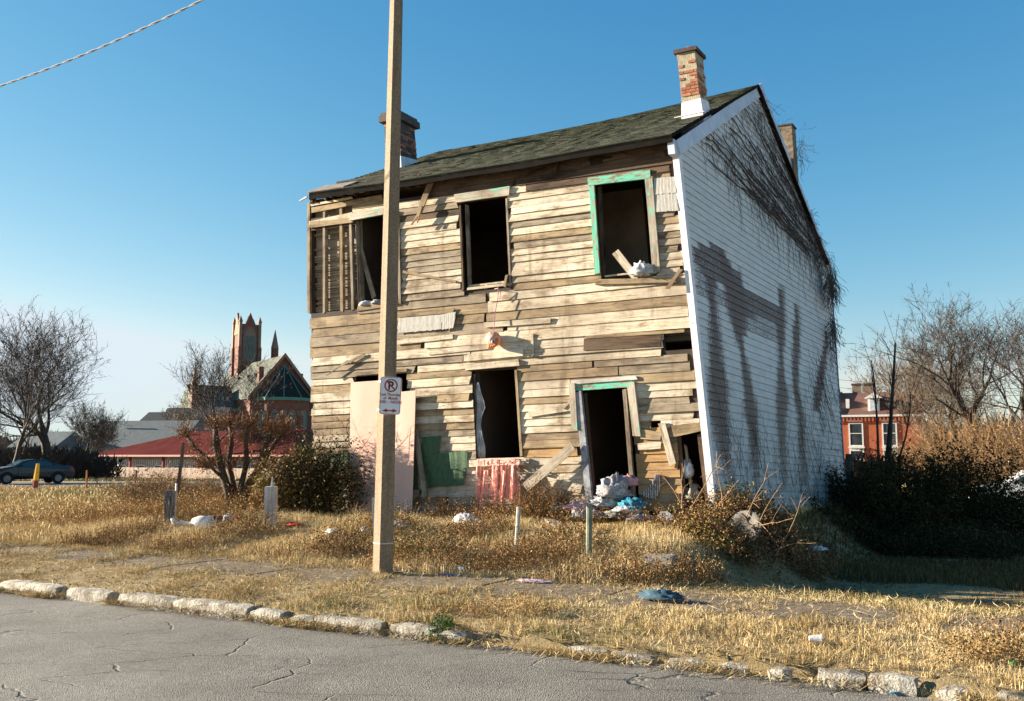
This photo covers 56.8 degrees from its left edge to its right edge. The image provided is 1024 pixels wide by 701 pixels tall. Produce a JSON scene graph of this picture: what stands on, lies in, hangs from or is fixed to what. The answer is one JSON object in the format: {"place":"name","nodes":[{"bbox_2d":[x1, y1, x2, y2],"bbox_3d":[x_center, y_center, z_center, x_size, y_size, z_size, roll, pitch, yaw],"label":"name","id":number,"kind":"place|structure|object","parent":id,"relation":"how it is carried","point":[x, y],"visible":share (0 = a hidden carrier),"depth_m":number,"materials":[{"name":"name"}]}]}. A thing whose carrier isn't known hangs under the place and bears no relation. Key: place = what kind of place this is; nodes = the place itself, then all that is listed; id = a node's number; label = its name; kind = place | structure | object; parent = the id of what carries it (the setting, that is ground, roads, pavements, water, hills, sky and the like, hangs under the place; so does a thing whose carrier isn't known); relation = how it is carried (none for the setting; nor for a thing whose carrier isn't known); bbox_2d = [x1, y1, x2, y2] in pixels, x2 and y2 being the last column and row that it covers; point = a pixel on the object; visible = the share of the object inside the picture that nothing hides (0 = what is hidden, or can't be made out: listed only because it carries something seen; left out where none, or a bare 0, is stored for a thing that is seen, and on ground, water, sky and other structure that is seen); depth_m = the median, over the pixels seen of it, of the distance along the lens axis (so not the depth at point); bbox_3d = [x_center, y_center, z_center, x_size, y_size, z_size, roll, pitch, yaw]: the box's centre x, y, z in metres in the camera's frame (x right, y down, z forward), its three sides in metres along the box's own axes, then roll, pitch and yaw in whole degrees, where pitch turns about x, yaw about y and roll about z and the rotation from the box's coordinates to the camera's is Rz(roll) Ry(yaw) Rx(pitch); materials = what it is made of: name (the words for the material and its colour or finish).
{"place":"outdoors","nodes":[
{"label":"outdoors","id":0,"kind":"place"},
{"bbox_2d":[8,431,83,451],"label":"house","id":1,"kind":"structure","parent":0,"point":[60,438],"depth_m":130.10,"materials":[{"name":"grey"}]},
{"bbox_2d":[0,0,202,86],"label":"overhead cable","id":2,"kind":"object","parent":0,"point":[114,41],"visible":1,"depth_m":12.70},
{"bbox_2d":[160,407,239,430],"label":"house","id":3,"kind":"structure","parent":0,"point":[209,411],"depth_m":160.28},
{"bbox_2d":[0,593,942,700],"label":"street","id":4,"kind":"structure","parent":0,"point":[55,649],"depth_m":7.18,"materials":[{"name":"grey asphalt"}]},
{"bbox_2d":[0,587,1023,700],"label":"gutter grass","id":5,"kind":"structure","parent":4,"relation":"on","point":[33,594],"depth_m":7.64,"materials":[{"name":"plant"}]},
{"bbox_2d":[0,481,1023,700],"bbox_3d":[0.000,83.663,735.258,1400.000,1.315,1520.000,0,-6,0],"label":"ground","id":6,"kind":"structure","parent":0,"point":[806,668],"depth_m":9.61,"materials":[{"name":"beige plant"}]},
{"bbox_2d":[0,349,87,448],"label":"bare tree","id":7,"kind":"object","parent":6,"relation":"on","point":[44,414],"visible":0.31,"depth_m":79.00,"materials":[{"name":"brown plant"}]},
{"bbox_2d":[0,295,90,480],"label":"bare tree","id":8,"kind":"object","parent":6,"relation":"on","point":[39,354],"visible":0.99,"depth_m":66.37,"materials":[{"name":"brown plant"}]},
{"bbox_2d":[0,306,110,458],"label":"bare tree","id":9,"kind":"object","parent":6,"relation":"on","point":[41,433],"visible":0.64,"depth_m":72.30,"materials":[{"name":"grey plant"}]},
{"bbox_2d":[0,441,127,479],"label":"hedge row","id":10,"kind":"object","parent":6,"relation":"on","point":[95,465],"visible":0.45,"depth_m":74.33,"materials":[{"name":"green plant"}]},
{"bbox_2d":[57,399,131,452],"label":"bare tree","id":11,"kind":"object","parent":6,"relation":"on","point":[94,426],"visible":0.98,"depth_m":81.97,"materials":[{"name":"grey plant"}]},
{"bbox_2d":[77,413,120,451],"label":"bare tree","id":12,"kind":"object","parent":6,"relation":"on","point":[102,445],"visible":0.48,"depth_m":119.71,"materials":[{"name":"grey plant"}]},
{"bbox_2d":[0,482,263,486],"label":"parking lane","id":13,"kind":"structure","parent":6,"relation":"on","point":[24,484],"depth_m":56.48,"materials":[{"name":"grey asphalt"}]},
{"bbox_2d":[0,459,74,483],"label":"parked car","id":14,"kind":"object","parent":13,"relation":"on","point":[51,471],"visible":0.98,"depth_m":55.71,"materials":[{"name":"teal paint"}]},
{"bbox_2d":[78,419,205,451],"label":"house","id":15,"kind":"structure","parent":6,"relation":"on","point":[143,431],"depth_m":132.21,"materials":[{"name":"grey"}]},
{"bbox_2d":[88,462,202,504],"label":"tawny bush","id":16,"kind":"object","parent":6,"relation":"on","point":[145,489],"visible":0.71,"depth_m":27.16,"materials":[{"name":"brown plant"}]},
{"bbox_2d":[0,476,332,527],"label":"tall tawny weeds","id":17,"kind":"object","parent":6,"relation":"on","point":[219,501],"visible":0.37,"depth_m":18.51,"materials":[{"name":"brown plant"}]},
{"bbox_2d":[164,483,177,525],"bbox_3d":[-6.158,3.114,17.104,0.226,1.420,0.156,0,-6,0],"label":"old gate post","id":18,"kind":"object","parent":6,"relation":"on","point":[170,496],"visible":0.62,"depth_m":17.07,"materials":[{"name":"grey wood"}]},
{"bbox_2d":[156,396,217,430],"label":"bare tree","id":19,"kind":"object","parent":6,"relation":"on","point":[187,413],"visible":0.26,"depth_m":139.42,"materials":[{"name":"plant"}]},
{"bbox_2d":[114,467,273,478],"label":"wall","id":20,"kind":"structure","parent":6,"relation":"on","point":[188,471],"depth_m":92.34,"materials":[{"name":"beige concrete"}]},
{"bbox_2d":[170,516,222,529],"bbox_3d":[-5.420,3.013,16.327,0.939,0.336,0.338,0,-6,0],"label":"trash bag","id":21,"kind":"object","parent":6,"relation":"on","point":[200,520],"visible":0.62,"depth_m":16.28,"materials":[{"name":"white plastic"}]},
{"bbox_2d":[150,463,259,499],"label":"tawny bush","id":22,"kind":"object","parent":6,"relation":"on","point":[200,484],"visible":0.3,"depth_m":30.06,"materials":[{"name":"brown plant"}]},
{"bbox_2d":[99,429,312,468],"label":"red roofed hall","id":23,"kind":"structure","parent":6,"relation":"on","point":[163,452],"depth_m":100.09,"materials":[{"name":"white paint"}]},
{"bbox_2d":[164,333,299,454],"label":"bare tree","id":24,"kind":"object","parent":6,"relation":"on","point":[199,379],"visible":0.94,"depth_m":95.83,"materials":[{"name":"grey plant"}]},
{"bbox_2d":[165,404,303,510],"bbox_3d":[-5.636,2.224,19.254,2.865,2.310,1.503,0,-6,0],"label":"pruned shrub","id":25,"kind":"object","parent":6,"relation":"on","point":[220,472],"visible":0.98,"depth_m":19.08,"materials":[{"name":"brown plant"}]},
{"bbox_2d":[179,312,312,429],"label":"brick church","id":26,"kind":"structure","parent":6,"relation":"on","point":[294,401],"depth_m":215.89,"materials":[{"name":"brick"}]},
{"bbox_2d":[242,327,256,362],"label":"belfry window","id":27,"kind":"structure","parent":26,"relation":"in","point":[249,335],"depth_m":237.27,"materials":[{"name":"glass"}]},
{"bbox_2d":[204,499,295,538],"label":"weed clump","id":28,"kind":"object","parent":6,"relation":"on","point":[251,521],"visible":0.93,"depth_m":15.72,"materials":[{"name":"brown plant"}]},
{"bbox_2d":[234,414,297,444],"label":"bare tree","id":29,"kind":"object","parent":6,"relation":"on","point":[258,434],"visible":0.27,"depth_m":97.05,"materials":[{"name":"brown plant"}]},
{"bbox_2d":[264,477,277,526],"bbox_3d":[-4.171,2.647,16.417,0.203,0.916,0.184,0,-6,0],"label":"gate post","id":30,"kind":"object","parent":6,"relation":"on","point":[271,498],"visible":0.78,"depth_m":16.34,"materials":[{"name":"white paint"}]},
{"bbox_2d":[242,435,330,515],"bbox_3d":[-4.269,2.597,18.476,1.920,1.880,1.705,0,-6,0],"label":"evergreen bush","id":31,"kind":"object","parent":6,"relation":"on","point":[262,485],"visible":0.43,"depth_m":18.09,"materials":[{"name":"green plant"}]},
{"bbox_2d":[259,417,375,516],"bbox_3d":[-3.745,2.458,18.415,2.414,2.292,2.248,2,-7,-19],"label":"evergreen bush","id":32,"kind":"object","parent":6,"relation":"on","point":[336,478],"visible":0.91,"depth_m":18.05,"materials":[{"name":"green plant"}]},
{"bbox_2d":[291,515,398,556],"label":"weed clump","id":33,"kind":"object","parent":6,"relation":"on","point":[336,533],"visible":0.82,"depth_m":13.64,"materials":[{"name":"brown plant"}]},
{"bbox_2d":[349,381,401,513],"bbox_3d":[-2.707,1.936,18.745,1.463,2.730,0.258,-4,-7,29],"label":"plywood sheet","id":34,"kind":"object","parent":6,"relation":"on","point":[364,402],"visible":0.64,"depth_m":18.94,"materials":[{"name":"beige wood"}]},
{"bbox_2d":[340,494,435,532],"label":"weed clump","id":35,"kind":"object","parent":6,"relation":"on","point":[406,517],"visible":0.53,"depth_m":15.09,"materials":[{"name":"brown plant"}]},
{"bbox_2d":[52,514,728,587],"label":"brown weeds","id":36,"kind":"object","parent":6,"relation":"on","point":[708,572],"visible":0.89,"depth_m":12.17,"materials":[{"name":"brown plant"}]},
{"bbox_2d":[394,390,415,512],"bbox_3d":[-2.218,2.024,18.385,0.869,2.497,0.248,-4,-7,29],"label":"plywood sheet","id":37,"kind":"object","parent":6,"relation":"on","point":[404,445],"visible":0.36,"depth_m":18.31,"materials":[{"name":"beige wood"}]},
{"bbox_2d":[355,523,467,560],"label":"weed clump","id":38,"kind":"object","parent":6,"relation":"on","point":[413,542],"visible":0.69,"depth_m":12.86,"materials":[{"name":"brown plant"}]},
{"bbox_2d":[419,498,523,541],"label":"weed clump","id":39,"kind":"object","parent":6,"relation":"on","point":[473,530],"visible":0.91,"depth_m":14.18,"materials":[{"name":"brown plant"}]},
{"bbox_2d":[251,492,730,529],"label":"foundation weeds","id":40,"kind":"object","parent":6,"relation":"on","point":[444,510],"visible":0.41,"depth_m":16.15,"materials":[{"name":"brown plant"}]},
{"bbox_2d":[426,583,585,618],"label":"kerb weed","id":41,"kind":"object","parent":6,"relation":"on","point":[528,604],"visible":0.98,"depth_m":8.85,"materials":[{"name":"beige plant"}]},
{"bbox_2d":[0,503,1023,614],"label":"yard grass","id":42,"kind":"structure","parent":6,"relation":"on","point":[669,539],"depth_m":13.89,"materials":[{"name":"plant"}]},
{"bbox_2d":[0,579,1023,700],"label":"kerb","id":43,"kind":"structure","parent":6,"relation":"on","point":[902,684],"depth_m":8.48,"materials":[{"name":"stone"}]},
{"bbox_2d":[421,610,458,643],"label":"kerb weed","id":44,"kind":"object","parent":43,"relation":"on","point":[446,623],"visible":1,"depth_m":8.21,"materials":[{"name":"green plant"}]},
{"bbox_2d":[0,507,1023,679],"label":"fallen straw","id":45,"kind":"object","parent":6,"relation":"on","point":[697,582],"visible":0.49,"depth_m":10.47,"materials":[{"name":"beige plant"}]},
{"bbox_2d":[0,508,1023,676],"bbox_3d":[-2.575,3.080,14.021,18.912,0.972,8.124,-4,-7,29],"label":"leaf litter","id":46,"kind":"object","parent":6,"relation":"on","point":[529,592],"visible":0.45,"depth_m":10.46,"materials":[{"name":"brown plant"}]},
{"bbox_2d":[496,469,592,520],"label":"dead weed clump","id":47,"kind":"object","parent":6,"relation":"on","point":[530,495],"visible":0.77,"depth_m":16.37,"materials":[{"name":"dry brown leaves"},{"name":"dry stems"}]},
{"bbox_2d":[510,506,624,552],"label":"weed clump","id":48,"kind":"object","parent":6,"relation":"on","point":[559,532],"visible":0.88,"depth_m":12.91,"materials":[{"name":"brown plant"}]},
{"bbox_2d":[299,45,845,522],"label":"derelict house","id":49,"kind":"structure","parent":6,"relation":"on","point":[601,361],"depth_m":18.13,"materials":[{"name":"beige wood"}]},
{"bbox_2d":[349,208,401,310],"bbox_3d":[-2.779,-1.865,19.439,1.358,2.095,0.140,-4,-7,29],"label":"window frame","id":50,"kind":"structure","parent":49,"relation":"in","point":[375,212],"depth_m":19.51,"materials":[{"name":"beige wood"}]},
{"bbox_2d":[414,429,427,498],"bbox_3d":[-1.765,2.168,18.196,0.072,1.326,0.541,5,-8,-36],"label":"loose board","id":51,"kind":"object","parent":49,"relation":"attached to","point":[420,467],"visible":0.97,"depth_m":18.16,"materials":[{"name":"grey wood"}]},
{"bbox_2d":[476,382,485,457],"bbox_3d":[-0.591,1.312,17.872,0.222,1.432,0.045,-4,-7,29],"label":"curtain","id":52,"kind":"object","parent":49,"relation":"hanging from","point":[481,447],"depth_m":17.87,"materials":[{"name":"white fabric"}]},
{"bbox_2d":[454,186,512,290],"bbox_3d":[-0.532,-2.114,18.206,1.292,1.952,0.170,-4,-7,29],"label":"window frame","id":53,"kind":"structure","parent":49,"relation":"in","point":[501,191],"depth_m":18.28,"materials":[{"name":"beige wood"}]},
{"bbox_2d":[475,458,519,511],"bbox_3d":[-0.261,2.540,17.292,1.009,1.146,0.197,-4,-7,29],"label":"striped cloth","id":54,"kind":"object","parent":49,"relation":"hanging from","point":[508,475],"visible":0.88,"depth_m":17.27,"materials":[{"name":"red fabric"}]},
{"bbox_2d":[465,359,530,466],"bbox_3d":[-0.254,1.177,17.677,1.383,1.980,0.180,-4,-7,29],"label":"window frame","id":55,"kind":"structure","parent":49,"relation":"in","point":[506,363],"depth_m":17.60,"materials":[{"name":"beige wood"}]},
{"bbox_2d":[521,442,575,489],"bbox_3d":[0.646,2.063,16.857,1.043,0.875,0.039,-3,-7,24],"label":"loose board","id":56,"kind":"object","parent":49,"relation":"attached to","point":[557,459],"visible":0.93,"depth_m":16.82,"materials":[{"name":"beige wood"}]},
{"bbox_2d":[588,169,681,284],"bbox_3d":[2.157,-2.137,16.691,1.718,2.076,0.175,-4,-7,29],"label":"window frame","id":57,"kind":"structure","parent":49,"relation":"in","point":[645,175],"depth_m":16.77,"materials":[{"name":"teal wood"}]},
{"bbox_2d":[628,260,654,276],"bbox_3d":[2.276,-1.421,16.486,0.498,0.309,0.382,3,-7,-27],"label":"rag bundle","id":58,"kind":"object","parent":49,"relation":"on","point":[641,269],"visible":1,"depth_m":16.38,"materials":[{"name":"white fabric"}]},
{"bbox_2d":[641,474,660,498],"bbox_3d":[2.333,2.300,15.997,0.351,0.429,0.066,-3,-7,28],"label":"striped cloth","id":59,"kind":"object","parent":49,"relation":"hanging from","point":[652,490],"visible":0.98,"depth_m":15.96,"materials":[{"name":"grey fabric"}]},
{"bbox_2d":[701,78,847,502],"bbox_3d":[5.807,-1.161,20.676,1.088,9.950,10.311,-4,-8,33],"label":"climbing vine","id":60,"kind":"object","parent":49,"relation":"attached to","point":[829,287],"visible":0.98,"depth_m":21.64,"materials":[{"name":"brown plant"}]},
{"bbox_2d":[551,501,597,559],"bbox_3d":[0.858,2.379,12.378,0.680,0.795,0.191,3,-7,-22],"label":"pipe post","id":61,"kind":"object","parent":6,"relation":"on","point":[588,526],"visible":0.88,"depth_m":12.36,"materials":[{"name":"grey metal"}]},
{"bbox_2d":[584,509,605,518],"bbox_3d":[1.379,2.735,15.871,0.509,0.169,0.660,0,-6,0],"label":"clothing","id":62,"kind":"object","parent":6,"relation":"on","point":[597,511],"visible":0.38,"depth_m":15.67,"materials":[{"name":"grey fabric"}]},
{"bbox_2d":[570,508,585,518],"bbox_3d":[1.168,2.736,15.886,0.350,0.192,0.446,-4,-7,30],"label":"clothing","id":63,"kind":"object","parent":62,"relation":"on","point":[577,514],"visible":0.42,"depth_m":15.79,"materials":[{"name":"white fabric"}]},
{"bbox_2d":[563,501,595,510],"bbox_3d":[1.169,2.656,16.154,0.617,0.189,0.531,0,-6,0],"label":"clothing","id":64,"kind":"object","parent":63,"relation":"on","point":[577,507],"visible":0.46,"depth_m":16.07,"materials":[{"name":"pink fabric"}]},
{"bbox_2d":[590,495,620,508],"bbox_3d":[1.601,2.574,16.214,0.581,0.266,0.488,6,-8,-41],"label":"clothing","id":65,"kind":"object","parent":64,"relation":"on","point":[609,502],"visible":0.62,"depth_m":16.06,"materials":[{"name":"white fabric"}]},
{"bbox_2d":[596,471,636,500],"bbox_3d":[1.772,2.311,16.179,0.686,0.514,0.460,0,-6,0],"label":"clothing","id":66,"kind":"object","parent":65,"relation":"on","point":[614,487],"visible":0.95,"depth_m":16.05,"materials":[{"name":"grey fabric"}]},
{"bbox_2d":[599,510,625,518],"bbox_3d":[1.653,2.716,15.718,0.489,0.143,0.596,4,-8,-32],"label":"clothing","id":67,"kind":"object","parent":6,"relation":"on","point":[608,513],"visible":0.69,"depth_m":15.57,"materials":[{"name":"beige fabric"}]},
{"bbox_2d":[644,553,677,571],"bbox_3d":[1.829,2.604,11.654,0.360,0.190,0.200,-4,-7,29],"label":"concrete block","id":68,"kind":"object","parent":6,"relation":"on","point":[662,558],"depth_m":11.57,"materials":[{"name":"grey concrete"}]},
{"bbox_2d":[649,450,776,516],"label":"bare shoots","id":69,"kind":"object","parent":6,"relation":"on","point":[722,498],"visible":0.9,"depth_m":15.08,"materials":[{"name":"brown plant"}]},
{"bbox_2d":[656,496,791,577],"bbox_3d":[3.100,2.656,13.620,1.681,1.216,1.583,3,-7,-25],"label":"corner bush","id":70,"kind":"object","parent":6,"relation":"on","point":[735,540],"visible":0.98,"depth_m":13.40,"materials":[{"name":"brown plant"}]},
{"bbox_2d":[745,485,811,555],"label":"fallen branches","id":71,"kind":"object","parent":70,"relation":"in","point":[778,549],"visible":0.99,"depth_m":13.39,"materials":[{"name":"brown wood"}]},
{"bbox_2d":[732,510,761,542],"bbox_3d":[3.531,2.675,14.364,0.528,0.493,0.206,-4,-8,35],"label":"round lid","id":72,"kind":"object","parent":6,"relation":"on","point":[754,515],"visible":0.35,"depth_m":14.40,"materials":[{"name":"white plastic"}]},
{"bbox_2d":[687,473,823,564],"bbox_3d":[3.936,2.695,15.439,2.160,1.546,1.907,-4,-7,32],"label":"corner bush","id":73,"kind":"object","parent":6,"relation":"on","point":[756,511],"visible":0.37,"depth_m":15.21,"materials":[{"name":"brown plant"}]},
{"bbox_2d":[712,489,844,583],"bbox_3d":[4.177,2.933,15.094,1.774,1.504,1.694,-5,-8,38],"label":"rust shrub","id":74,"kind":"object","parent":6,"relation":"on","point":[812,563],"visible":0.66,"depth_m":14.69,"materials":[{"name":"brown plant"}]},
{"bbox_2d":[823,461,887,520],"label":"shaded bush","id":75,"kind":"object","parent":6,"relation":"on","point":[842,487],"visible":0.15,"depth_m":21.71,"materials":[{"name":"green plant"}]},
{"bbox_2d":[852,346,882,532],"bbox_3d":[7.742,2.039,20.366,0.490,4.322,0.547,4,-8,-33],"label":"sapling","id":76,"kind":"object","parent":6,"relation":"on","point":[875,404],"visible":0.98,"depth_m":20.34,"materials":[{"name":"brown plant"}]},
{"bbox_2d":[840,383,922,461],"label":"red brick house","id":77,"kind":"structure","parent":6,"relation":"on","point":[858,413],"depth_m":84.97,"materials":[{"name":"brown brick"}]},
{"bbox_2d":[848,420,864,447],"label":"window","id":78,"kind":"structure","parent":77,"relation":"in","point":[856,438],"depth_m":85.06,"materials":[{"name":"white paint"}]},
{"bbox_2d":[881,420,897,447],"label":"window","id":79,"kind":"structure","parent":77,"relation":"in","point":[884,425],"depth_m":84.02,"materials":[{"name":"white paint"}]},
{"bbox_2d":[873,312,900,527],"bbox_3d":[8.208,1.684,20.455,0.588,5.116,0.603,3,-7,-24],"label":"sapling","id":80,"kind":"object","parent":6,"relation":"on","point":[891,410],"visible":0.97,"depth_m":20.47,"materials":[{"name":"brown plant"}]},
{"bbox_2d":[845,447,928,482],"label":"hedge row","id":81,"kind":"object","parent":6,"relation":"on","point":[909,466],"visible":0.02,"depth_m":41.02,"materials":[{"name":"brown plant"}]},
{"bbox_2d":[838,438,968,543],"bbox_3d":[8.281,3.157,20.531,2.573,2.512,2.170,2,-7,-16],"label":"shaded bush","id":82,"kind":"object","parent":6,"relation":"on","point":[901,504],"visible":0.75,"depth_m":20.06,"materials":[{"name":"green plant"}]},
{"bbox_2d":[889,361,923,490],"bbox_3d":[8.597,2.248,20.557,0.760,4.006,0.581,0,-6,0],"label":"sapling","id":83,"kind":"object","parent":6,"relation":"on","point":[908,418],"visible":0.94,"depth_m":20.64,"materials":[{"name":"brown plant"}]},
{"bbox_2d":[803,490,1023,561],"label":"shaded bush","id":84,"kind":"object","parent":6,"relation":"on","point":[986,541],"visible":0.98,"depth_m":18.63,"materials":[{"name":"green plant"}]},
{"bbox_2d":[839,329,994,427],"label":"bare tree","id":85,"kind":"object","parent":6,"relation":"on","point":[875,377],"visible":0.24,"depth_m":104.73,"materials":[{"name":"brown plant"}]},
{"bbox_2d":[881,337,966,445],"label":"bare tree","id":86,"kind":"object","parent":6,"relation":"on","point":[910,387],"visible":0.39,"depth_m":83.12,"materials":[{"name":"brown plant"}]},
{"bbox_2d":[844,278,1023,436],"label":"bare tree","id":87,"kind":"object","parent":6,"relation":"on","point":[953,387],"visible":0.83,"depth_m":57.87,"materials":[{"name":"brown plant"}]},
{"bbox_2d":[877,341,1014,443],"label":"bare tree","id":88,"kind":"object","parent":6,"relation":"on","point":[945,409],"visible":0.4,"depth_m":70.17,"materials":[{"name":"brown plant"}]},
{"bbox_2d":[884,398,1013,475],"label":"brush thicket","id":89,"kind":"object","parent":6,"relation":"on","point":[933,439],"visible":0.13,"depth_m":42.26,"materials":[{"name":"brown plant"}]},
{"bbox_2d":[902,410,1023,483],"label":"brush thicket","id":90,"kind":"object","parent":6,"relation":"on","point":[934,446],"visible":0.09,"depth_m":38.24,"materials":[{"name":"brown plant"}]},
{"bbox_2d":[910,429,1023,535],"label":"shaded bush","id":91,"kind":"object","parent":6,"relation":"on","point":[989,508],"visible":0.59,"depth_m":20.33,"materials":[{"name":"green plant"}]},
{"bbox_2d":[918,606,1023,667],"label":"kerb weed","id":92,"kind":"object","parent":6,"relation":"on","point":[997,650],"visible":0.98,"depth_m":6.87,"materials":[{"name":"beige plant"}]},
{"bbox_2d":[926,404,1023,497],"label":"brush thicket","id":93,"kind":"object","parent":6,"relation":"on","point":[983,436],"visible":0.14,"depth_m":35.60,"materials":[{"name":"brown plant"}]},
{"bbox_2d":[935,300,1023,428],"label":"bare tree","id":94,"kind":"object","parent":6,"relation":"on","point":[1018,362],"visible":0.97,"depth_m":53.88,"materials":[{"name":"brown plant"}]},
{"bbox_2d":[943,394,1023,482],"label":"brush thicket","id":95,"kind":"object","parent":6,"relation":"on","point":[1017,444],"visible":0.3,"depth_m":32.80,"materials":[{"name":"brown plant"}]},
{"bbox_2d":[0,476,1023,591],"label":"field grass","id":96,"kind":"structure","parent":0,"point":[916,569],"depth_m":17.63,"materials":[{"name":"plant"}]},
{"bbox_2d":[0,543,1023,638],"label":"sidewalk","id":97,"kind":"structure","parent":0,"point":[838,611],"depth_m":10.10,"materials":[{"name":"concrete"}]},
{"bbox_2d":[372,0,402,573],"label":"lamp pole","id":98,"kind":"object","parent":97,"relation":"on","point":[383,541],"visible":0.93,"depth_m":12.03,"materials":[{"name":"wood"}]},
{"bbox_2d":[379,377,401,414],"bbox_3d":[-1.517,0.563,11.822,0.279,0.475,0.014,0,-6,-4],"label":"parking sign","id":99,"kind":"object","parent":98,"relation":"attached to","point":[390,401],"visible":1,"depth_m":11.82,"materials":[{"name":"metal"}]},
{"bbox_2d":[637,587,685,601],"bbox_3d":[1.500,2.442,9.484,0.533,0.133,0.248,-4,-7,31],"label":"blue cloth","id":100,"kind":"object","parent":97,"relation":"on","point":[659,594],"visible":0.95,"depth_m":9.41,"materials":[{"name":"fabric"}]},
{"bbox_2d":[0,0,1023,439],"label":"sky","id":101,"kind":"structure","parent":0,"point":[154,179],"materials":[{"name":"blue"}]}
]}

